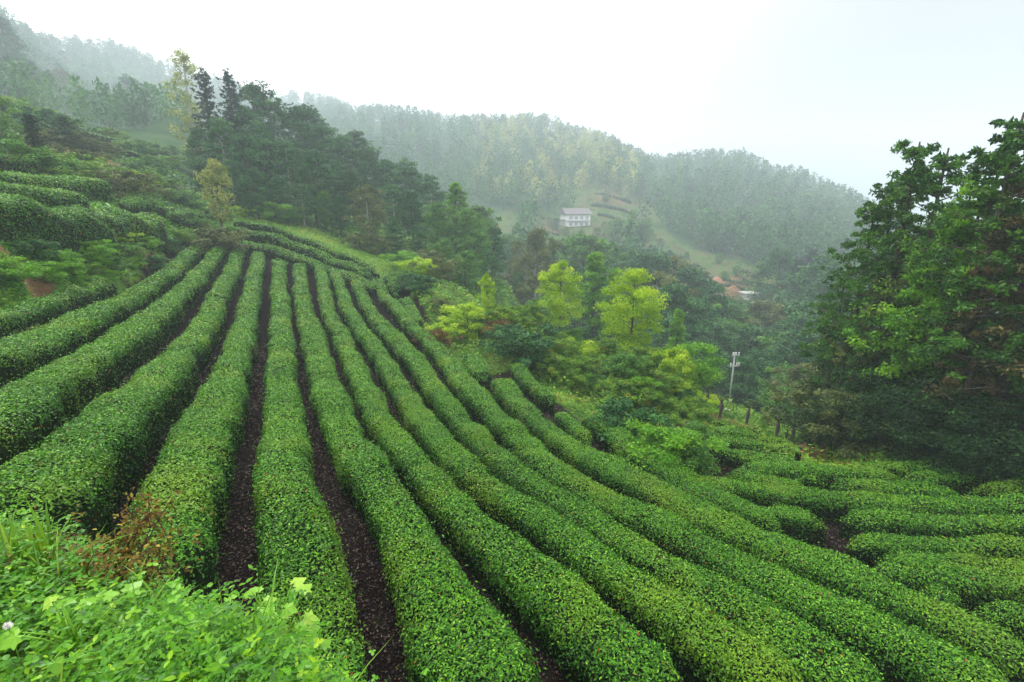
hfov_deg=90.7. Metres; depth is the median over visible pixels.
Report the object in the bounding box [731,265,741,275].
tree
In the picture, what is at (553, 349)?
shrub
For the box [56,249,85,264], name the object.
shrub
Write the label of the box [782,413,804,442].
pollarded tree
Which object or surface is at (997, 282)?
tall tree
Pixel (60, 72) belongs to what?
tree
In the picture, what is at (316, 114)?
tree
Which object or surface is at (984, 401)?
understory shrub
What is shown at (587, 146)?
wood
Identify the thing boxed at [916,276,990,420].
tall tree
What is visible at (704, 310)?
tree
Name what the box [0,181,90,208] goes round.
tea hedge
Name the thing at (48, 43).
wood
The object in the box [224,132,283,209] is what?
tree
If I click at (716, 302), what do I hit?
tree
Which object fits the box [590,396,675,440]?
shrub
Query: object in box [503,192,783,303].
scrub
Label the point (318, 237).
grass
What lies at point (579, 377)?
shrub
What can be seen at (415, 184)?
tree
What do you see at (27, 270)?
shrub
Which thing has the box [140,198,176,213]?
tea hedge
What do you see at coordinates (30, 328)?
shrub
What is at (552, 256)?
tree
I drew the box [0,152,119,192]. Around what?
tea hedge
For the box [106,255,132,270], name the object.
shrub
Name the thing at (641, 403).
shrub
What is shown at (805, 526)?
tea hedge
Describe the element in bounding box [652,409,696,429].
shrub
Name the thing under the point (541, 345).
shrub
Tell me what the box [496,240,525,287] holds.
tree
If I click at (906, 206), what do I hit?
tall tree
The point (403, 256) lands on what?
shrub
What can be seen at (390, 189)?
tree
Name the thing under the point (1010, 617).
tea hedge
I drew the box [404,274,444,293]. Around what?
shrub
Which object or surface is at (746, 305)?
tree
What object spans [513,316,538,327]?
shrub
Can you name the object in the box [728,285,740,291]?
earth heap
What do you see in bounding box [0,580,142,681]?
lobed plant
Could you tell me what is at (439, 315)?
shrub
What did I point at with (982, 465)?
understory shrub
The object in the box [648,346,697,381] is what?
shrub
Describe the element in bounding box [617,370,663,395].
shrub
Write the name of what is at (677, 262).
tree
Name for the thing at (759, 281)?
tree
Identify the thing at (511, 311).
shrub
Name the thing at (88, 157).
shrub
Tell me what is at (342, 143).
tree
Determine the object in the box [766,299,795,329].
tree
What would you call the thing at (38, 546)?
grass tuft
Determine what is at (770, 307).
tree
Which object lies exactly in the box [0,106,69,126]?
shrub
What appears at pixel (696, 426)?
shrub
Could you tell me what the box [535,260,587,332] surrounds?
young tree
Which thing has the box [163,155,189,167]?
shrub
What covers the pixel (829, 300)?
tall tree
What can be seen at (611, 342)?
shrub
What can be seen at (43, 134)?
shrub
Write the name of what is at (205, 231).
shrub
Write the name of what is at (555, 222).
tree
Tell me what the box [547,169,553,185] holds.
tree
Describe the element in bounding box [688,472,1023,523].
tea hedge
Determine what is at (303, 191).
tree
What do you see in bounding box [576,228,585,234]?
tree
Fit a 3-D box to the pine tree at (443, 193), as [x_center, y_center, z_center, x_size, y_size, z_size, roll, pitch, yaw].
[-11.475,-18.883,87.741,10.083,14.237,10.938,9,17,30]
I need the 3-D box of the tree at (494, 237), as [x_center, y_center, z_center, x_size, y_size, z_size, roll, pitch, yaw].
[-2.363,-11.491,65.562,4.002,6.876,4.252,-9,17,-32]
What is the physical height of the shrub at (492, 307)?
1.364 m
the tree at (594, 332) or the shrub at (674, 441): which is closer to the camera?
the shrub at (674, 441)
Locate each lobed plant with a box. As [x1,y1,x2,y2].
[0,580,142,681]
[66,618,172,672]
[202,594,310,664]
[232,577,320,646]
[292,634,340,680]
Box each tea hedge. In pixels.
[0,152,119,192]
[0,169,113,202]
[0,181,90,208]
[0,190,120,265]
[0,241,210,388]
[0,244,228,467]
[0,245,247,552]
[0,274,117,339]
[67,204,169,252]
[68,139,174,171]
[73,129,172,156]
[97,159,176,190]
[109,250,266,608]
[118,193,164,213]
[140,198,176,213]
[154,203,182,220]
[166,200,204,228]
[181,198,215,229]
[212,237,387,296]
[219,225,374,281]
[234,220,379,278]
[247,258,370,681]
[290,263,545,681]
[313,265,684,681]
[329,269,805,681]
[350,279,884,681]
[370,279,1012,681]
[382,273,402,299]
[399,297,423,326]
[462,352,492,390]
[490,378,1023,681]
[509,363,556,414]
[552,411,594,445]
[580,414,783,536]
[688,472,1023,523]
[707,445,797,468]
[709,419,801,449]
[711,425,798,449]
[711,433,802,460]
[718,465,809,489]
[738,458,902,490]
[766,502,829,544]
[793,474,826,489]
[827,474,961,498]
[838,504,1023,540]
[840,455,1016,481]
[844,529,1023,567]
[872,545,1023,572]
[873,553,1023,614]
[903,466,1023,495]
[916,582,971,616]
[961,596,1023,646]
[967,475,1023,498]
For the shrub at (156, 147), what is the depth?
66.67 m
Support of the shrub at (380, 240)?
on the ground at (158, 130)
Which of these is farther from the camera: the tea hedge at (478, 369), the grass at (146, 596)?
the tea hedge at (478, 369)
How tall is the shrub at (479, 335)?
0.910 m
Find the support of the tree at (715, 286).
on the ground at (158, 130)
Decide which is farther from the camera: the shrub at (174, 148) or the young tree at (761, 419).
the shrub at (174, 148)
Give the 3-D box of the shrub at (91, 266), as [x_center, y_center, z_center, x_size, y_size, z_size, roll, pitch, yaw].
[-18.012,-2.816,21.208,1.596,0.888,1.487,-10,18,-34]
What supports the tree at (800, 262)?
on the ground at (158, 130)
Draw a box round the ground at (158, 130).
[0,42,1023,681]
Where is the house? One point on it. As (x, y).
(573, 217)
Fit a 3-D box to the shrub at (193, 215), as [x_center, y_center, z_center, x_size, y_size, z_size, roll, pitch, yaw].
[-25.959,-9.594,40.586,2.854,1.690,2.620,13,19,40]
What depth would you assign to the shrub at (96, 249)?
22.12 m
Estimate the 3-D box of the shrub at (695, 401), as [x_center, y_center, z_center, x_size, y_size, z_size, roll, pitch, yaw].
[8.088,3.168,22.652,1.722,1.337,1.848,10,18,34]
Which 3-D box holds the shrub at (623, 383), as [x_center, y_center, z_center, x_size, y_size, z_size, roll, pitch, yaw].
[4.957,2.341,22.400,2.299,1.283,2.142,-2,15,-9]
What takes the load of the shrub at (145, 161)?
on the ground at (158, 130)
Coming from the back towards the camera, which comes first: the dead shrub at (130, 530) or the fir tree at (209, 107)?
the fir tree at (209, 107)
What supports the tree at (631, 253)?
on the ground at (158, 130)
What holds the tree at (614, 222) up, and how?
on the ground at (158, 130)
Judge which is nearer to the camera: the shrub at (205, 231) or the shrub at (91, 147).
the shrub at (205, 231)
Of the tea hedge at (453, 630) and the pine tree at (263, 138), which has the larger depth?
the pine tree at (263, 138)
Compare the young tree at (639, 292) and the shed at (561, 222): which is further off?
the shed at (561, 222)
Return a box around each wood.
[0,3,351,142]
[0,54,206,133]
[309,92,947,263]
[470,113,641,202]
[511,199,906,327]
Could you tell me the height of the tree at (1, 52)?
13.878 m
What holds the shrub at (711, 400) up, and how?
on the ground at (158, 130)
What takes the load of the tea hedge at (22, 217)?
on the ground at (158, 130)
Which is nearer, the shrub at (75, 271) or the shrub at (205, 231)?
the shrub at (75, 271)
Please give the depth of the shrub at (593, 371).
27.26 m
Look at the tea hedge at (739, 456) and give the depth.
15.70 m
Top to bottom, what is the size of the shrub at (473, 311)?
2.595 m
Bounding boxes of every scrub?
[502,189,785,304]
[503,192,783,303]
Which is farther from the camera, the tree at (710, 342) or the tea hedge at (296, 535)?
the tree at (710, 342)
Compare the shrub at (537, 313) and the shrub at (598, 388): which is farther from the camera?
the shrub at (537, 313)
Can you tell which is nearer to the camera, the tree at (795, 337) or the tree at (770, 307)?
the tree at (795, 337)
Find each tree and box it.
[0,14,30,74]
[0,44,7,76]
[2,54,35,84]
[21,113,59,166]
[25,59,44,93]
[49,68,77,98]
[108,73,150,112]
[145,94,180,120]
[159,48,209,155]
[181,126,227,194]
[186,116,250,205]
[189,66,239,201]
[193,158,235,227]
[216,68,260,198]
[219,80,287,195]
[221,157,248,205]
[222,105,277,196]
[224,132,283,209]
[232,167,273,218]
[240,126,306,204]
[254,97,305,181]
[263,174,294,217]
[264,138,308,212]
[274,103,328,206]
[283,103,352,199]
[287,148,343,225]
[291,122,351,199]
[292,183,316,226]
[310,189,334,229]
[311,158,355,220]
[318,134,363,204]
[327,196,350,234]
[329,168,366,223]
[332,129,395,217]
[342,184,391,236]
[344,145,384,215]
[364,159,406,225]
[378,183,408,237]
[384,157,431,234]
[384,219,407,254]
[390,164,429,225]
[393,243,401,254]
[396,189,428,242]
[407,224,428,255]
[410,173,448,237]
[410,201,453,250]
[423,190,460,244]
[426,181,480,245]
[428,237,456,273]
[441,215,468,263]
[445,249,484,294]
[448,204,501,264]
[450,207,490,263]
[452,228,495,288]
[476,249,504,300]
[477,272,496,315]
[482,225,508,277]
[488,233,519,276]
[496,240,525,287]
[496,252,555,300]
[502,226,565,325]
[510,271,525,305]
[512,272,561,324]
[523,244,573,330]
[523,294,571,330]
[533,202,542,212]
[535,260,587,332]
[538,232,627,316]
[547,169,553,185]
[552,145,559,164]
[552,218,559,229]
[553,120,558,134]
[556,236,585,301]
[560,227,569,235]
[562,251,618,339]
[562,263,609,341]
[568,148,576,171]
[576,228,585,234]
[579,173,588,188]
[581,297,641,353]
[592,142,600,159]
[592,227,603,237]
[593,267,668,352]
[595,267,623,351]
[596,242,636,313]
[603,138,617,156]
[605,217,625,238]
[606,249,649,324]
[609,270,699,349]
[618,209,638,240]
[621,250,682,341]
[622,185,627,197]
[632,217,657,246]
[632,224,650,245]
[636,282,718,374]
[642,255,709,291]
[647,314,692,352]
[655,238,665,248]
[660,341,727,386]
[665,308,692,377]
[666,250,675,256]
[672,264,713,316]
[675,278,745,361]
[678,294,739,369]
[682,251,689,261]
[690,336,731,395]
[698,317,737,391]
[704,384,715,401]
[708,294,765,371]
[712,391,731,418]
[714,253,725,263]
[715,317,760,395]
[718,324,771,398]
[718,331,812,388]
[719,355,767,412]
[720,271,730,278]
[726,347,785,407]
[729,328,780,395]
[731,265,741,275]
[731,302,767,327]
[737,357,791,413]
[739,298,788,335]
[740,246,794,310]
[742,399,757,427]
[745,261,766,291]
[748,327,831,423]
[755,361,809,410]
[755,386,801,425]
[756,405,772,428]
[760,362,832,428]
[765,296,855,366]
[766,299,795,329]
[768,411,784,437]
[771,253,867,315]
[772,298,828,333]
[776,309,821,370]
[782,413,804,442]
[783,258,808,301]
[784,426,791,438]
[792,277,863,320]
[797,206,901,435]
[797,263,867,389]
[797,312,843,400]
[801,248,818,284]
[808,227,924,395]
[810,139,957,441]
[812,179,919,437]
[820,336,861,437]
[832,277,918,419]
[836,198,1023,373]
[842,267,965,406]
[848,148,974,392]
[853,215,989,363]
[872,170,1023,445]
[883,151,1023,462]
[884,148,1023,433]
[885,112,1023,404]
[913,215,1023,444]
[914,172,1023,374]
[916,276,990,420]
[922,182,1023,463]
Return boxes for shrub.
[0,95,38,108]
[0,96,14,128]
[0,98,33,122]
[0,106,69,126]
[0,107,22,129]
[0,118,30,141]
[0,138,60,168]
[0,254,21,282]
[0,255,50,286]
[2,112,58,134]
[4,239,60,260]
[6,119,68,141]
[6,125,64,147]
[6,487,203,602]
[10,112,96,141]
[12,151,86,174]
[14,323,42,333]
[19,105,80,127]
[28,261,81,283]
[30,145,75,156]
[30,168,85,176]
[43,248,84,271]
[51,148,119,167]
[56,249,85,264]
[57,131,101,148]
[57,152,131,171]
[58,156,116,176]
[61,136,102,150]
[62,262,87,278]
[68,538,192,595]
[69,275,98,286]
[73,262,105,278]
[77,239,120,256]
[80,254,115,269]
[81,141,126,156]
[88,167,178,196]
[91,169,168,199]
[92,126,131,138]
[94,127,130,139]
[100,270,127,282]
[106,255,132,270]
[110,139,160,154]
[112,154,178,176]
[117,231,144,241]
[117,242,149,257]
[121,255,147,268]
[130,142,160,154]
[140,255,165,268]
[141,187,205,205]
[142,236,163,249]
[159,145,183,155]
[159,179,187,190]
[159,237,185,253]
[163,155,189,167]
[167,194,196,203]
[170,229,197,242]
[173,226,252,255]
[179,211,206,225]
[182,200,210,210]
[183,233,243,255]
[195,219,216,228]
[202,207,237,219]
[223,205,256,217]
[248,201,296,222]
[266,206,305,222]
[340,232,374,248]
[360,235,396,253]
[379,249,419,271]
[388,270,418,282]
[391,256,437,274]
[395,272,426,290]
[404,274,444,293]
[405,249,445,266]
[412,329,462,347]
[413,256,462,281]
[423,319,464,340]
[425,297,458,312]
[436,307,472,324]
[437,301,509,339]
[438,267,470,283]
[464,318,489,329]
[468,325,488,337]
[478,323,528,356]
[479,328,556,368]
[481,319,517,339]
[482,304,518,320]
[483,307,527,325]
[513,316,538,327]
[517,302,550,322]
[519,335,556,357]
[532,362,547,371]
[533,324,560,340]
[536,353,584,378]
[543,328,569,340]
[545,338,577,357]
[555,367,590,391]
[558,353,598,373]
[561,340,582,353]
[562,329,585,340]
[564,335,602,363]
[578,371,606,396]
[580,338,595,348]
[585,364,605,378]
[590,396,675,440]
[592,336,621,354]
[592,352,605,364]
[593,378,610,393]
[594,355,614,377]
[597,375,652,401]
[598,353,650,376]
[609,416,729,478]
[616,342,662,367]
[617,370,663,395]
[622,385,670,412]
[625,359,653,373]
[640,366,683,393]
[645,431,729,477]
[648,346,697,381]
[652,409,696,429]
[653,394,691,416]
[655,362,685,377]
[663,378,694,397]
[668,420,728,449]
[670,380,702,393]
[671,387,704,403]
[672,420,692,427]
[675,391,712,418]
[675,402,727,427]
[693,389,719,409]
[760,377,850,453]
[767,391,876,458]
[793,364,890,441]
[800,388,926,458]
[812,373,960,459]
[827,354,937,450]
[847,384,1000,461]
[860,350,1023,459]
[867,388,1023,471]
[875,378,1023,486]
[902,369,1023,457]
[915,406,1023,479]
[926,395,1023,488]
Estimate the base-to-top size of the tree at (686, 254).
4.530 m
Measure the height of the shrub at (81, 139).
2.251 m
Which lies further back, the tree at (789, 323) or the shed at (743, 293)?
the shed at (743, 293)
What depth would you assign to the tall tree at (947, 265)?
16.22 m
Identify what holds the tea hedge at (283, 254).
on the ground at (158, 130)
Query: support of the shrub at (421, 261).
on the ground at (158, 130)
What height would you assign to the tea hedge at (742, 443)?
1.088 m
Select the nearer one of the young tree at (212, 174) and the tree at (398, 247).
the young tree at (212, 174)
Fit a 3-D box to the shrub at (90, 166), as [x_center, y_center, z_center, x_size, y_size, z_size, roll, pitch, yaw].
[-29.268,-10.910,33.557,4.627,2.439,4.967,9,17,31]
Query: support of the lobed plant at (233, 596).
on the ground at (158, 130)
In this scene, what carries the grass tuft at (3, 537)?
on the ground at (158, 130)
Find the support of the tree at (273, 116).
on the ground at (158, 130)
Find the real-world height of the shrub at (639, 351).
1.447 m
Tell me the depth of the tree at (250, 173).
49.60 m
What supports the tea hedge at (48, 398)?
on the ground at (158, 130)
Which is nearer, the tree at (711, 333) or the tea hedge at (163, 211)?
the tea hedge at (163, 211)
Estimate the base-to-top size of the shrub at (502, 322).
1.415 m
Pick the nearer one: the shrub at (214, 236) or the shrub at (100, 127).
the shrub at (214, 236)
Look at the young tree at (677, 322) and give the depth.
42.65 m
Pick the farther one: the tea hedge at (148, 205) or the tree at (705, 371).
the tea hedge at (148, 205)
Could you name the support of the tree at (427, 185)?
on the ground at (158, 130)
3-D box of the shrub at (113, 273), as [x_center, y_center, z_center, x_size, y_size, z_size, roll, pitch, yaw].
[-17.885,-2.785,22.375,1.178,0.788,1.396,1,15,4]
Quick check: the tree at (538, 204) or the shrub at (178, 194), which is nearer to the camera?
the shrub at (178, 194)
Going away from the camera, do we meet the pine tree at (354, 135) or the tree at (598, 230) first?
the pine tree at (354, 135)
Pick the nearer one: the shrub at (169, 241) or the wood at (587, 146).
the shrub at (169, 241)
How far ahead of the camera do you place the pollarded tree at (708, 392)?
24.13 m
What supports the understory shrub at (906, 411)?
on the ground at (158, 130)
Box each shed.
[553,219,564,225]
[738,291,763,300]
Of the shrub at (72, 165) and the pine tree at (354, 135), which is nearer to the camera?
the shrub at (72, 165)
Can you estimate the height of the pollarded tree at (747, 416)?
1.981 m
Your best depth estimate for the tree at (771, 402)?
36.70 m
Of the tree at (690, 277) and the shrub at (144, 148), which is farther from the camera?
the tree at (690, 277)
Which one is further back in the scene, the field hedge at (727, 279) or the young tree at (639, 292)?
the field hedge at (727, 279)
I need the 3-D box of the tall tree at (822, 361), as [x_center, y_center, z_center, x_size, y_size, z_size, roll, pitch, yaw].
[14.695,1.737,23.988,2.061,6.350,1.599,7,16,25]
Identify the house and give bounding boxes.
[558,208,592,226]
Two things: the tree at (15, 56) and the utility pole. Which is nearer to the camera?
the utility pole
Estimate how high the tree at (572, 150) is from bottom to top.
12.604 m
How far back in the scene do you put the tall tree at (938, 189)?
17.89 m
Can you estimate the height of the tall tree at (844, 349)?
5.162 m
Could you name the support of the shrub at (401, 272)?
on the ground at (158, 130)
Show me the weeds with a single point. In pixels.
(183, 639)
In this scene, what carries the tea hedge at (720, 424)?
on the ground at (158, 130)
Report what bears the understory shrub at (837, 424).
on the ground at (158, 130)
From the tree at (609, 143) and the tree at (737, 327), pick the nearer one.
the tree at (737, 327)
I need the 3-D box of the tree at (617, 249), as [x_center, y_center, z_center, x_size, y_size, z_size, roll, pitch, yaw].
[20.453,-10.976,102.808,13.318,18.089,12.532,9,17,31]
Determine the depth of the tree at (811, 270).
93.32 m
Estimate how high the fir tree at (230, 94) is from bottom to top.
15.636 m
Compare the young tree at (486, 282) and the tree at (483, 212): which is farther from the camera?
the tree at (483, 212)
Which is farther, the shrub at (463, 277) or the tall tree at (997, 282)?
the shrub at (463, 277)
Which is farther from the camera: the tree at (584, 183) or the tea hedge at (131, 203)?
the tree at (584, 183)
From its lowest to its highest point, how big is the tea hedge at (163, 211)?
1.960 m
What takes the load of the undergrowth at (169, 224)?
on the ground at (158, 130)
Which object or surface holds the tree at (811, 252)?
on the ground at (158, 130)
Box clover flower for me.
[2,621,25,677]
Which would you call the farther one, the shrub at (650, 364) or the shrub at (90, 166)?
the shrub at (90, 166)
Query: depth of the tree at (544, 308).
48.43 m
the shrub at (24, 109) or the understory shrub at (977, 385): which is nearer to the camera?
the understory shrub at (977, 385)
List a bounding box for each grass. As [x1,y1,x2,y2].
[0,510,387,681]
[199,197,449,285]
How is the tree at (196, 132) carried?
on the ground at (158, 130)
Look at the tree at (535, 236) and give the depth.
76.08 m
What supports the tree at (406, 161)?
on the ground at (158, 130)
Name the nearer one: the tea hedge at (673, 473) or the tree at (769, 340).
the tea hedge at (673, 473)
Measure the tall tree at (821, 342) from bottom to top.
11.844 m
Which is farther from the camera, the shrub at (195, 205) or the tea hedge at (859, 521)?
the shrub at (195, 205)
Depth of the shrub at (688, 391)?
23.50 m
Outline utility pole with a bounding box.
[728,352,739,406]
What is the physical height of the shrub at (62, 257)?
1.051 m
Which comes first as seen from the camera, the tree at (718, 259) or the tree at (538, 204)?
the tree at (718, 259)
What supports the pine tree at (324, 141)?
on the ground at (158, 130)
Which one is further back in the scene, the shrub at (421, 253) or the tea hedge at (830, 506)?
the shrub at (421, 253)
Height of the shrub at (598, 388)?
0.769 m
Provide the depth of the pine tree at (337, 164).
59.33 m
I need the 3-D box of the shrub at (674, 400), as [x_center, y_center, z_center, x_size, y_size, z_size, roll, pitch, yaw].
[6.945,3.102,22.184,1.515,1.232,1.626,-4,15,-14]
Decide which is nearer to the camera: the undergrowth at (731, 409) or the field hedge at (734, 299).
the undergrowth at (731, 409)
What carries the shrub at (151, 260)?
on the ground at (158, 130)
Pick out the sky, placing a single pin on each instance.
(826, 87)
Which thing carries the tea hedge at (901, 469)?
on the ground at (158, 130)
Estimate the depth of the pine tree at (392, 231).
52.28 m
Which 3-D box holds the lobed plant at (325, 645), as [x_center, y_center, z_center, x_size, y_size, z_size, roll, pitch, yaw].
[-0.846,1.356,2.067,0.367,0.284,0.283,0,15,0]
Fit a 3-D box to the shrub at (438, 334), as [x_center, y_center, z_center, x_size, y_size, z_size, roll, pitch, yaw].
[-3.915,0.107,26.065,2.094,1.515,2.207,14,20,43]
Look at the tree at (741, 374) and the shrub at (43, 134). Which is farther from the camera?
the tree at (741, 374)
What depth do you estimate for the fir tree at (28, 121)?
30.65 m
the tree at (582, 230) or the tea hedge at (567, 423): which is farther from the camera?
the tree at (582, 230)
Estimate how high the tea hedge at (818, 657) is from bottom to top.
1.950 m
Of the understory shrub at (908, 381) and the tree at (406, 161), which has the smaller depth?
the understory shrub at (908, 381)
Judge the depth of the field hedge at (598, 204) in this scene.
211.98 m
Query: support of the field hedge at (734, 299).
on the ground at (158, 130)
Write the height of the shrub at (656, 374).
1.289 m
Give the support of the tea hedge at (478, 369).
on the ground at (158, 130)
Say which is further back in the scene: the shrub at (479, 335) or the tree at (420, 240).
the tree at (420, 240)
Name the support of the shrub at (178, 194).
on the ground at (158, 130)
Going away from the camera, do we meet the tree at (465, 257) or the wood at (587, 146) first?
the tree at (465, 257)
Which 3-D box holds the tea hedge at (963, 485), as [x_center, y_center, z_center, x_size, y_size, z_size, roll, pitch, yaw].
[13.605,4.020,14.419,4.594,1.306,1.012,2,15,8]
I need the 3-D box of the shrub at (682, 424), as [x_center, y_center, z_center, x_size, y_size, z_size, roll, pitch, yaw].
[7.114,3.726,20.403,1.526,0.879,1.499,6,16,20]
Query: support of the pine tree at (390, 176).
on the ground at (158, 130)
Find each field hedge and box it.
[591,202,628,212]
[595,192,631,203]
[597,212,624,221]
[626,247,688,259]
[706,275,749,285]
[711,293,752,304]
[719,283,764,293]
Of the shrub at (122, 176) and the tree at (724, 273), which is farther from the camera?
the tree at (724, 273)
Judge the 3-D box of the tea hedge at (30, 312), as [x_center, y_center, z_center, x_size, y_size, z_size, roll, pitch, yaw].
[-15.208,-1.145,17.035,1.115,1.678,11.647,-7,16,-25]
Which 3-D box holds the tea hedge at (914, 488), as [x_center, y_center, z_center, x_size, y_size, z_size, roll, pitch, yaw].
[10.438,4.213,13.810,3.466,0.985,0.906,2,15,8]
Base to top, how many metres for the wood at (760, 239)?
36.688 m
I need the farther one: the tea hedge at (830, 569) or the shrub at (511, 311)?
the shrub at (511, 311)
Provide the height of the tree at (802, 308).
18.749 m
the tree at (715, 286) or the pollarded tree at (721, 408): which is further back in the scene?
the tree at (715, 286)
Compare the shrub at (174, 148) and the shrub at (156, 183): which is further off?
the shrub at (174, 148)
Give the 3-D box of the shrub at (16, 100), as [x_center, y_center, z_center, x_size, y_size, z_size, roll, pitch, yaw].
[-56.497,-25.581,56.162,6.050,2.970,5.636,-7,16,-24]
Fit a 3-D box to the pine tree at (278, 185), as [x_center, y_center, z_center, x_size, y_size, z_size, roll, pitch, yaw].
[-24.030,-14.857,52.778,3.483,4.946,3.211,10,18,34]
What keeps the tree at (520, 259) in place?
on the ground at (158, 130)
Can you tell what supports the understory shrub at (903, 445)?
on the ground at (158, 130)
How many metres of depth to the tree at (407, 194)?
58.63 m
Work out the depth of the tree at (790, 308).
74.43 m
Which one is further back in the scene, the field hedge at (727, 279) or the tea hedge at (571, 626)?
the field hedge at (727, 279)
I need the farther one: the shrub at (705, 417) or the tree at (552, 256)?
the tree at (552, 256)
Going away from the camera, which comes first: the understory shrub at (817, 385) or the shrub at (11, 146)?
the understory shrub at (817, 385)
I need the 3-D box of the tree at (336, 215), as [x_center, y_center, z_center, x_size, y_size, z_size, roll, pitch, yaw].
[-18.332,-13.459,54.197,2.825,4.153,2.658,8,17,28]
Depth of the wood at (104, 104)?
97.41 m
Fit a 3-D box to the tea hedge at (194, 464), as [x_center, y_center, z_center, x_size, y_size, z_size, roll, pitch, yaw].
[-11.642,-1.474,22.169,1.346,2.211,39.028,-7,16,-24]
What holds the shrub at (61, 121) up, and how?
on the ground at (158, 130)
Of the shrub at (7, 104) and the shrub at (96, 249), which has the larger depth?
the shrub at (7, 104)
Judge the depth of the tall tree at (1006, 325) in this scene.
15.17 m
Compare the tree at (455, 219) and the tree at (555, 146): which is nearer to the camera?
the tree at (455, 219)
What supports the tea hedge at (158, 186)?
on the ground at (158, 130)
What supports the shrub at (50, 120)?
on the ground at (158, 130)
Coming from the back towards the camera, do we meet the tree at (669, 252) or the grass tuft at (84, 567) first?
the tree at (669, 252)
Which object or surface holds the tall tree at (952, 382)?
on the ground at (158, 130)
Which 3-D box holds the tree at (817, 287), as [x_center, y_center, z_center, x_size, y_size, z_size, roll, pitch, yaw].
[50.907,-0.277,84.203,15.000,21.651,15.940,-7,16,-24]
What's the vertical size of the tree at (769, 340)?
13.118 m
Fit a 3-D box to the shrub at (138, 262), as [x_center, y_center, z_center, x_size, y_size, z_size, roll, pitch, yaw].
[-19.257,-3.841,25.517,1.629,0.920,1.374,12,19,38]
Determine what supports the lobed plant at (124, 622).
on the ground at (158, 130)
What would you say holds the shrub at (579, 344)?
on the ground at (158, 130)
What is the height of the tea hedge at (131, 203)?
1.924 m
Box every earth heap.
[713,276,723,283]
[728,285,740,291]
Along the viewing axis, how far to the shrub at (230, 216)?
45.99 m
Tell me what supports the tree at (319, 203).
on the ground at (158, 130)
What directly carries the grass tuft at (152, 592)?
on the ground at (158, 130)
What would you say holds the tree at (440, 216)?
on the ground at (158, 130)
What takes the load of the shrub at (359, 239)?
on the ground at (158, 130)
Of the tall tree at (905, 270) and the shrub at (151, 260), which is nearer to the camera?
the tall tree at (905, 270)
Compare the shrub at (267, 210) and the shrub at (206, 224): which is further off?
the shrub at (267, 210)
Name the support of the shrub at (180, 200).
on the ground at (158, 130)
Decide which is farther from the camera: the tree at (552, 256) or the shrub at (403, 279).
the tree at (552, 256)
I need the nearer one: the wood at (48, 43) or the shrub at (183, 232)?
the shrub at (183, 232)
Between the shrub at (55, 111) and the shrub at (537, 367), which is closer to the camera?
the shrub at (537, 367)
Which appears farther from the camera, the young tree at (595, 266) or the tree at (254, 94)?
the tree at (254, 94)
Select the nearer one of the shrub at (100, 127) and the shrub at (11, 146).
the shrub at (11, 146)
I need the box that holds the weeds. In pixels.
[0,493,428,681]
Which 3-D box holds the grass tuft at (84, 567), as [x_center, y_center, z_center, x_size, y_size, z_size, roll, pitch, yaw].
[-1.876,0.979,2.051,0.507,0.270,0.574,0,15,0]
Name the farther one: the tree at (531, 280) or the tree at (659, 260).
the tree at (659, 260)
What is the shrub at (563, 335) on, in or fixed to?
on the ground at (158, 130)
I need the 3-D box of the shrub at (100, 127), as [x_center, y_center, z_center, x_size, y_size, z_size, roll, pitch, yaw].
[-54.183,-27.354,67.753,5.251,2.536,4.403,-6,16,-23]
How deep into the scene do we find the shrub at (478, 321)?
30.28 m
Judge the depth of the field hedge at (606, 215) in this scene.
200.51 m
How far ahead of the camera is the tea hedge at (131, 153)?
55.62 m
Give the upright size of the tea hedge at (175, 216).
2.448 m
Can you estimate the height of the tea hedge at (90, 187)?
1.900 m
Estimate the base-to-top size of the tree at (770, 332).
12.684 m
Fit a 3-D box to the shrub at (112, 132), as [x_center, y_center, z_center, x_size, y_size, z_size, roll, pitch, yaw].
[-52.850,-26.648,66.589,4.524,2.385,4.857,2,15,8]
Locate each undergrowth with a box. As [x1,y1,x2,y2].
[0,138,414,536]
[355,217,941,467]
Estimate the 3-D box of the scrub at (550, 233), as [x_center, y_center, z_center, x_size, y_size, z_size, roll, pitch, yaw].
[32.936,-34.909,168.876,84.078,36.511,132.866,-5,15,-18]
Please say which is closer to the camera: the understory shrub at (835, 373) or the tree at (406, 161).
the understory shrub at (835, 373)
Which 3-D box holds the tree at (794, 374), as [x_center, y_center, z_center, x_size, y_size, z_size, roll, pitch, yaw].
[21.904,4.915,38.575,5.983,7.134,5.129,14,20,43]
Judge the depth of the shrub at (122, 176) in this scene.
34.77 m
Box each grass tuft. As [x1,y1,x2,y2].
[0,499,51,595]
[0,516,129,608]
[1,502,77,575]
[108,556,179,616]
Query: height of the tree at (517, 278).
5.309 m
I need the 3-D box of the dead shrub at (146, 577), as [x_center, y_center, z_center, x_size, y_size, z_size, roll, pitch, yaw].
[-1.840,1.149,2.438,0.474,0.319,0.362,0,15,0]
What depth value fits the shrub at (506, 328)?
26.58 m
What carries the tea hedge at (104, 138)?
on the ground at (158, 130)
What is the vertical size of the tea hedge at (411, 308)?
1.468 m
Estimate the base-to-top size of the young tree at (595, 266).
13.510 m
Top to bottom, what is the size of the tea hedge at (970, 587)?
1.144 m
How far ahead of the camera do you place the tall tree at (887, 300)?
19.15 m
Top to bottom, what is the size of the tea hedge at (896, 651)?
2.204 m
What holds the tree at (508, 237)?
on the ground at (158, 130)
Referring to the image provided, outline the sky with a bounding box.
[0,0,1023,224]
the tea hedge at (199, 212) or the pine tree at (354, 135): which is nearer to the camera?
the tea hedge at (199, 212)
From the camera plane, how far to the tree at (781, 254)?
114.52 m
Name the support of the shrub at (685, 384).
on the ground at (158, 130)
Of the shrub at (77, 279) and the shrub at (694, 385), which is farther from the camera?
the shrub at (694, 385)

